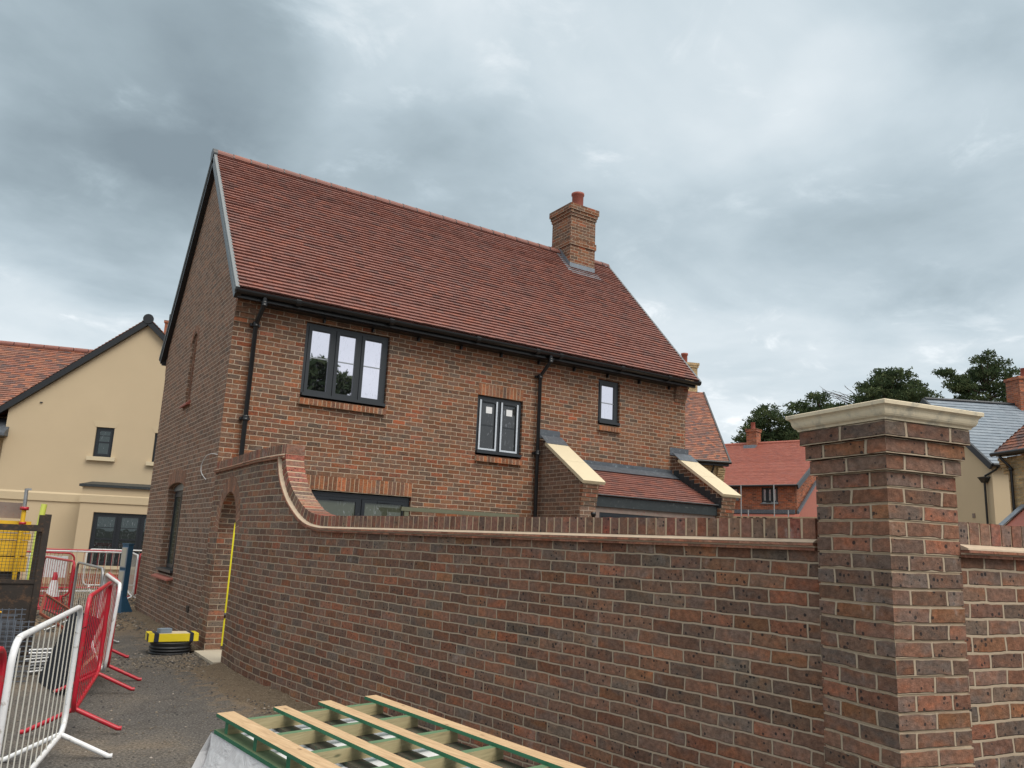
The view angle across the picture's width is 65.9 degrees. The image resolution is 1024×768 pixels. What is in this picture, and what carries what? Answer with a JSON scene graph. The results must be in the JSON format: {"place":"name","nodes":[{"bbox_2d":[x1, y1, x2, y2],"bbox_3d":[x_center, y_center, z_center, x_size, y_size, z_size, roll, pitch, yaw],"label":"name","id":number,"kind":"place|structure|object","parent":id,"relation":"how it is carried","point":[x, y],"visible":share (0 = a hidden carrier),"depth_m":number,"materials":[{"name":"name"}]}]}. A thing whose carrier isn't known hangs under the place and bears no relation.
{"place":"outdoors","nodes":[
{"label":"outdoors","id":0,"kind":"place"},
{"bbox_2d":[0,584,280,767],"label":"ground","id":1,"kind":"structure","parent":0,"point":[185,756],"depth_m":7.15,"materials":[{"name":"grey gravel"}]},
{"bbox_2d":[0,646,6,704],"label":"crowd barrier","id":2,"kind":"object","parent":1,"relation":"on","point":[3,659],"visible":1,"depth_m":3.83,"materials":[{"name":"red paint"}]},
{"bbox_2d":[0,615,17,659],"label":"plastic grid","id":3,"kind":"object","parent":1,"relation":"on","point":[7,620],"visible":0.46,"depth_m":8.48,"materials":[{"name":"grey plastic"}]},
{"bbox_2d":[0,608,25,677],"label":"plastic grid","id":4,"kind":"object","parent":1,"relation":"on","point":[21,614],"visible":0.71,"depth_m":8.61,"materials":[{"name":"plastic"}]},
{"bbox_2d":[0,620,34,681],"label":"plastic grid","id":5,"kind":"object","parent":1,"relation":"on","point":[14,631],"visible":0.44,"depth_m":8.39,"materials":[{"name":"grey plastic"}]},
{"bbox_2d":[0,514,51,664],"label":"stillage","id":6,"kind":"object","parent":1,"relation":"on","point":[19,593],"visible":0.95,"depth_m":9.44,"materials":[{"name":"brown metal"}]},
{"bbox_2d":[0,572,19,578],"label":"crate","id":7,"kind":"object","parent":6,"relation":"in","point":[9,576],"visible":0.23,"depth_m":9.95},
{"bbox_2d":[0,556,27,571],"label":"formwork panel","id":8,"kind":"object","parent":7,"relation":"on","point":[10,565],"visible":0.77,"depth_m":9.97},
{"bbox_2d":[0,540,27,555],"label":"formwork panel","id":9,"kind":"object","parent":8,"relation":"on","point":[6,544],"visible":0.69,"depth_m":9.99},
{"bbox_2d":[0,533,30,539],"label":"formwork panel","id":10,"kind":"object","parent":9,"relation":"on","point":[25,536],"visible":0.77,"depth_m":10.03,"materials":[{"name":"yellow wood"}]},
{"bbox_2d":[0,520,30,532],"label":"formwork panel","id":11,"kind":"object","parent":10,"relation":"on","point":[11,522],"visible":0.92,"depth_m":10.03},
{"bbox_2d":[0,502,22,518],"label":"timber plank","id":12,"kind":"object","parent":11,"relation":"on","point":[10,510],"visible":1,"depth_m":10.11,"materials":[{"name":"brown wood"}]},
{"bbox_2d":[12,488,31,578],"bbox_3d":[-6.227,2.284,9.902,0.101,1.945,0.100,10,-14,-32],"label":"scaffold prop","id":13,"kind":"object","parent":6,"relation":"on","point":[24,508],"visible":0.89,"depth_m":9.97,"materials":[{"name":"red paint"}]},
{"bbox_2d":[39,593,69,629],"bbox_3d":[-5.439,2.753,9.477,0.379,0.464,0.524,8,-13,-26],"label":"orange grille","id":14,"kind":"object","parent":6,"relation":"attached to","point":[62,605],"visible":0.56,"depth_m":9.47,"materials":[{"name":"paint"}]},
{"bbox_2d":[26,669,42,673],"bbox_3d":[-5.187,3.198,8.841,0.420,0.060,0.036,13,-15,-41],"label":"steel tube","id":15,"kind":"object","parent":1,"relation":"on","point":[31,671],"visible":0.36,"depth_m":8.74,"materials":[{"name":"silver metal"}]},
{"bbox_2d":[30,660,44,664],"bbox_3d":[-5.148,3.093,8.821,0.402,0.062,0.036,9,-13,-27],"label":"steel tube","id":16,"kind":"object","parent":15,"relation":"on","point":[38,662],"depth_m":8.75,"materials":[{"name":"silver metal"}]},
{"bbox_2d":[28,652,50,654],"bbox_3d":[-5.161,3.011,8.840,0.424,0.042,0.036,9,-13,-30],"label":"steel tube","id":17,"kind":"object","parent":16,"relation":"on","point":[39,653],"visible":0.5,"depth_m":8.77,"materials":[{"name":"white metal"}]},
{"bbox_2d":[26,504,46,579],"bbox_3d":[-7.135,2.759,11.764,0.118,1.933,0.083,10,-14,-32],"label":"plastic tube","id":18,"kind":"object","parent":1,"relation":"on","point":[43,508],"visible":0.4,"depth_m":11.82,"materials":[{"name":"plastic"}]},
{"bbox_2d":[21,551,74,601],"bbox_3d":[-10.198,3.974,16.270,2.037,1.068,0.720,7,-12,-22],"label":"crowd barrier","id":19,"kind":"object","parent":1,"relation":"on","point":[67,593],"visible":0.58,"depth_m":16.59,"materials":[{"name":"red paint"}]},
{"bbox_2d":[43,555,67,577],"bbox_3d":[-9.600,3.803,16.482,0.550,0.440,0.020,7,-12,-22],"label":"board sign","id":20,"kind":"object","parent":19,"relation":"attached to","point":[53,568],"visible":0.57,"depth_m":16.50,"materials":[{"name":"white paint"}]},
{"bbox_2d":[37,572,63,609],"bbox_3d":[-9.009,4.057,15.511,0.460,0.710,0.460,10,-14,-32],"label":"traffic cone","id":21,"kind":"object","parent":1,"relation":"on","point":[55,587],"visible":0.54,"depth_m":15.44,"materials":[{"name":"red paint"}]},
{"bbox_2d":[0,605,112,767],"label":"crowd barrier","id":22,"kind":"object","parent":1,"relation":"on","point":[53,739],"visible":1,"depth_m":4.99,"materials":[{"name":"white metal"}]},
{"bbox_2d":[37,556,75,618],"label":"crowd barrier","id":23,"kind":"object","parent":1,"relation":"on","point":[73,575],"visible":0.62,"depth_m":13.44,"materials":[{"name":"white metal"}]},
{"bbox_2d":[39,613,92,694],"bbox_3d":[-4.650,2.774,8.216,0.246,0.706,0.852,12,-15,-40],"label":"sheet","id":24,"kind":"object","parent":1,"relation":"on","point":[57,660],"visible":0.44,"depth_m":8.22,"materials":[{"name":"black plastic"}]},
{"bbox_2d":[26,550,121,592],"bbox_3d":[-9.840,4.323,17.914,2.037,1.068,0.720,11,-14,-36],"label":"crowd barrier","id":25,"kind":"object","parent":1,"relation":"on","point":[92,552],"visible":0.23,"depth_m":17.94,"materials":[{"name":"red metal"}]},
{"bbox_2d":[20,581,134,733],"bbox_3d":[-3.799,2.389,7.169,0.720,1.068,2.037,7,-12,-21],"label":"crowd barrier","id":26,"kind":"object","parent":1,"relation":"on","point":[76,702],"visible":0.94,"depth_m":6.85,"materials":[{"name":"red paint"}]},
{"bbox_2d":[59,612,95,694],"bbox_3d":[-4.610,2.772,8.207,0.233,0.710,0.854,12,-15,-40],"label":"sheet","id":27,"kind":"object","parent":1,"relation":"on","point":[65,682],"visible":0.16,"depth_m":7.89,"materials":[{"name":"plastic"}]},
{"bbox_2d":[43,561,118,642],"bbox_3d":[-6.454,3.267,11.944,0.720,1.068,2.037,11,-14,-36],"label":"crowd barrier","id":28,"kind":"object","parent":1,"relation":"on","point":[76,578],"visible":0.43,"depth_m":12.18,"materials":[{"name":"metal"}]},
{"bbox_2d":[63,614,98,694],"bbox_3d":[-4.570,2.770,8.198,0.220,0.713,0.856,12,-15,-40],"label":"sheet","id":29,"kind":"object","parent":1,"relation":"on","point":[84,650],"visible":0.12,"depth_m":7.96,"materials":[{"name":"red plastic"}]},
{"bbox_2d":[41,548,121,588],"bbox_3d":[-10.399,4.505,18.937,2.037,1.068,0.720,11,-14,-35],"label":"crowd barrier","id":30,"kind":"object","parent":1,"relation":"on","point":[82,565],"visible":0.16,"depth_m":19.05,"materials":[{"name":"red metal"}]},
{"bbox_2d":[0,314,169,587],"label":"cream house","id":31,"kind":"structure","parent":1,"relation":"on","point":[78,432],"depth_m":22.86,"materials":[{"name":"tile"},{"name":"painted render"},{"name":"glass"}]},
{"bbox_2d":[86,420,119,461],"bbox_3d":[-11.905,1.663,23.056,0.745,1.165,0.220,6,-12,-15],"label":"window","id":32,"kind":"structure","parent":31,"relation":"in","point":[104,436],"depth_m":23.09,"materials":[{"name":"clear glass"}]},
{"bbox_2d":[87,512,146,565],"bbox_3d":[-10.669,4.326,21.926,1.860,1.420,0.072,6,-12,-15],"label":"bay window","id":33,"kind":"structure","parent":31,"relation":"in","point":[109,530],"depth_m":21.84,"materials":[{"name":"black glass"}]},
{"bbox_2d":[146,426,157,465],"bbox_3d":[-10.380,1.865,23.469,0.750,1.165,0.220,6,-12,-15],"label":"window","id":34,"kind":"structure","parent":31,"relation":"in","point":[155,429],"depth_m":23.45,"materials":[{"name":"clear glass"}]},
{"bbox_2d":[73,613,99,685],"bbox_3d":[-4.529,2.768,8.189,0.207,0.717,0.858,12,-15,-40],"label":"sheet","id":35,"kind":"object","parent":1,"relation":"on","point":[88,643],"visible":0.14,"depth_m":7.93,"materials":[{"name":"plastic"}]},
{"bbox_2d":[80,572,141,680],"bbox_3d":[-4.782,2.814,9.338,0.720,1.068,2.037,9,-13,-29],"label":"crowd barrier","id":36,"kind":"object","parent":1,"relation":"on","point":[125,673],"visible":0.34,"depth_m":8.64,"materials":[{"name":"red paint"}]},
{"bbox_2d":[91,573,121,671],"bbox_3d":[-4.682,2.694,9.097,0.039,0.918,2.037,12,-15,-29],"label":"crowd barrier","id":37,"kind":"object","parent":36,"relation":"attached to","point":[107,576],"visible":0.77,"depth_m":8.45,"materials":[{"name":"white paint"}]},
{"bbox_2d":[82,549,141,592],"bbox_3d":[-9.958,4.830,20.448,2.037,1.068,0.720,12,-14,-38],"label":"crowd barrier","id":38,"kind":"object","parent":1,"relation":"on","point":[98,564],"visible":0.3,"depth_m":19.98,"materials":[{"name":"white metal"}]},
{"bbox_2d":[114,543,134,612],"bbox_3d":[-7.647,3.834,15.659,0.370,1.325,0.250,-5,-13,32],"label":"sign post","id":39,"kind":"object","parent":1,"relation":"on","point":[125,567],"visible":0.84,"depth_m":15.57,"materials":[{"name":"blue metal"}]},
{"bbox_2d":[127,552,138,598],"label":"crowd barrier","id":40,"kind":"object","parent":1,"relation":"on","point":[130,593],"visible":0.64,"depth_m":17.50,"materials":[{"name":"white metal"}]},
{"bbox_2d":[127,553,141,597],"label":"crowd barrier","id":41,"kind":"object","parent":1,"relation":"on","point":[139,560],"visible":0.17,"depth_m":17.89,"materials":[{"name":"metal"}]},
{"bbox_2d":[148,641,191,654],"bbox_3d":[-4.644,3.571,10.744,0.540,0.156,0.540,10,-14,-32],"label":"drain chamber","id":42,"kind":"object","parent":1,"relation":"on","point":[171,648],"visible":0.92,"depth_m":10.54,"materials":[{"name":"black plastic"}]},
{"bbox_2d":[145,631,198,641],"bbox_3d":[-4.627,3.431,10.755,0.640,0.111,0.318,10,-14,-32],"label":"taped block","id":43,"kind":"object","parent":42,"relation":"on","point":[155,636],"depth_m":10.64,"materials":[{"name":"plastic"}]},
{"bbox_2d":[194,662,321,714],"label":"soil bank","id":44,"kind":"structure","parent":1,"relation":"on","point":[246,688],"depth_m":8.25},
{"bbox_2d":[192,718,469,767],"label":"wrapped pack","id":45,"kind":"object","parent":1,"relation":"on","point":[216,751],"visible":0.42,"depth_m":4.02,"materials":[{"name":"plastic"}]},
{"bbox_2d":[214,695,584,767],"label":"pallet","id":46,"kind":"object","parent":45,"relation":"on","point":[360,739],"visible":1,"depth_m":3.90,"materials":[{"name":"brown wood"}]},
{"bbox_2d":[135,148,740,647],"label":"brick house","id":47,"kind":"structure","parent":1,"relation":"on","point":[375,354],"depth_m":14.44,"materials":[{"name":"brown brick"}]},
{"bbox_2d":[151,484,183,580],"bbox_3d":[-6.005,2.593,14.005,0.290,1.665,1.510,10,-14,-32],"label":"window","id":48,"kind":"structure","parent":47,"relation":"in","point":[178,489],"depth_m":14.30,"materials":[{"name":"black glass"}]},
{"bbox_2d":[298,323,388,414],"bbox_3d":[-2.760,-0.238,13.105,1.482,1.355,0.174,10,-14,-32],"label":"window","id":49,"kind":"structure","parent":47,"relation":"in","point":[341,365],"depth_m":13.11,"materials":[{"name":"black glass"}]},
{"bbox_2d":[306,474,411,515],"bbox_3d":[-2.850,2.752,12.534,2.592,2.537,0.167,10,-14,-32],"label":"patio door","id":50,"kind":"structure","parent":47,"relation":"in","point":[338,504],"depth_m":12.92,"materials":[{"name":"black glass"}]},
{"bbox_2d":[474,383,523,465],"bbox_3d":[-0.238,0.754,14.609,0.997,1.430,0.174,10,-14,-32],"label":"window","id":51,"kind":"structure","parent":47,"relation":"in","point":[498,420],"depth_m":14.61,"materials":[{"name":"glass"}]},
{"bbox_2d":[597,380,620,432],"bbox_3d":[1.962,0.454,16.122,0.572,1.050,0.174,10,-14,-32],"label":"window","id":52,"kind":"structure","parent":47,"relation":"in","point":[607,391],"depth_m":16.15,"materials":[{"name":"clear glass"}]},
{"bbox_2d":[599,512,668,517],"bbox_3d":[2.574,3.554,14.519,2.590,2.218,0.085,10,-14,-32],"label":"garden door","id":53,"kind":"structure","parent":47,"relation":"in","point":[601,515],"depth_m":14.32,"materials":[{"name":"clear glass"}]},
{"bbox_2d":[399,507,518,516],"bbox_3d":[-0.901,3.225,13.277,2.300,2.165,0.080,10,-14,-32],"label":"timber rail","id":54,"kind":"object","parent":1,"relation":"on","point":[405,510],"visible":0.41,"depth_m":13.34,"materials":[{"name":"wood"}]},
{"bbox_2d":[194,444,826,767],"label":"garden wall","id":55,"kind":"structure","parent":1,"relation":"on","point":[606,642],"depth_m":5.47,"materials":[{"name":"brick"}]},
{"bbox_2d":[730,402,799,442],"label":"pine tree","id":56,"kind":"object","parent":1,"relation":"on","point":[763,417],"visible":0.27,"depth_m":73.54,"materials":[{"name":"green plant"}]},
{"bbox_2d":[733,485,816,518],"bbox_3d":[11.156,7.121,36.646,8.000,4.850,0.100,-7,-15,40],"label":"scaffolding","id":57,"kind":"object","parent":1,"relation":"on","point":[741,516],"visible":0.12,"depth_m":36.43,"materials":[{"name":"grey metal"}]},
{"bbox_2d":[781,390,849,438],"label":"pine tree","id":58,"kind":"object","parent":1,"relation":"on","point":[818,399],"visible":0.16,"depth_m":73.96,"materials":[{"name":"green plant"}]},
{"bbox_2d":[821,366,944,405],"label":"pine tree","id":59,"kind":"object","parent":1,"relation":"on","point":[888,383],"visible":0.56,"depth_m":72.70,"materials":[{"name":"green plant"}]},
{"bbox_2d":[785,398,983,767],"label":"brick pillar","id":60,"kind":"structure","parent":1,"relation":"on","point":[895,671],"depth_m":3.63,"materials":[{"name":"brick"}]},
{"bbox_2d":[920,368,1023,523],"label":"slate house","id":61,"kind":"structure","parent":1,"relation":"on","point":[982,492],"depth_m":26.87,"materials":[{"name":"beige paint"}]},
{"bbox_2d":[932,349,1019,401],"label":"pine tree","id":62,"kind":"object","parent":1,"relation":"on","point":[965,386],"visible":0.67,"depth_m":73.89,"materials":[{"name":"green plant"}]},
{"bbox_2d":[957,522,1023,767],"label":"garden wall","id":63,"kind":"structure","parent":1,"relation":"on","point":[992,562],"depth_m":3.71,"materials":[{"name":"brick"}]},
{"bbox_2d":[989,425,1023,525],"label":"buff wing house","id":64,"kind":"structure","parent":1,"relation":"on","point":[1012,466],"depth_m":20.68,"materials":[{"name":"brick"}]},
{"bbox_2d":[120,607,202,651],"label":"soil bank","id":65,"kind":"structure","parent":0,"point":[141,617],"depth_m":13.96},
{"bbox_2d":[157,628,171,632],"bbox_3d":[-4.694,3.330,10.680,0.100,0.055,0.160,-8,-15,42],"label":"concrete block","id":66,"kind":"object","parent":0,"point":[164,630],"depth_m":10.65,"materials":[{"name":"grey concrete"}]},
{"bbox_2d":[0,0,1023,498],"label":"sky","id":67,"kind":"structure","parent":0,"point":[802,197],"materials":[{"name":"grey"}]},
{"bbox_2d":[681,353,731,481],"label":"buff house","id":68,"kind":"structure","parent":0,"point":[705,446],"depth_m":32.62,"materials":[{"name":"tile"}]},
{"bbox_2d":[723,422,817,516],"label":"red house","id":69,"kind":"structure","parent":0,"point":[757,469],"depth_m":40.16,"materials":[{"name":"brick"}]},
{"bbox_2d":[762,488,777,502],"bbox_3d":[12.802,5.514,39.205,0.820,0.735,0.072,-7,-15,40],"label":"window","id":70,"kind":"structure","parent":69,"relation":"in","point":[767,493],"depth_m":39.21,"materials":[{"name":"clear glass"}]},
{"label":"steel tube","id":71,"kind":"object","parent":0,"visible":0},
{"bbox_2d":[30,663,44,666],"bbox_3d":[-5.242,3.179,8.965,0.381,0.063,0.036,9,-13,-28],"label":"steel tube","id":72,"kind":"object","parent":71,"relation":"on","point":[37,665],"visible":0.31,"depth_m":8.90,"materials":[{"name":"silver metal"}]},
{"bbox_2d":[25,656,48,660],"bbox_3d":[-5.237,3.091,8.917,0.449,0.055,0.036,11,-14,-37],"label":"steel tube","id":73,"kind":"object","parent":72,"relation":"on","point":[33,659],"visible":0.24,"depth_m":8.84,"materials":[{"name":"silver metal"}]},
{"bbox_2d":[29,648,51,651],"bbox_3d":[-5.206,2.994,8.919,0.421,0.049,0.036,9,-13,-30],"label":"steel tube","id":74,"kind":"object","parent":73,"relation":"on","point":[40,649],"visible":0.5,"depth_m":8.86,"materials":[{"name":"white metal"}]}
]}

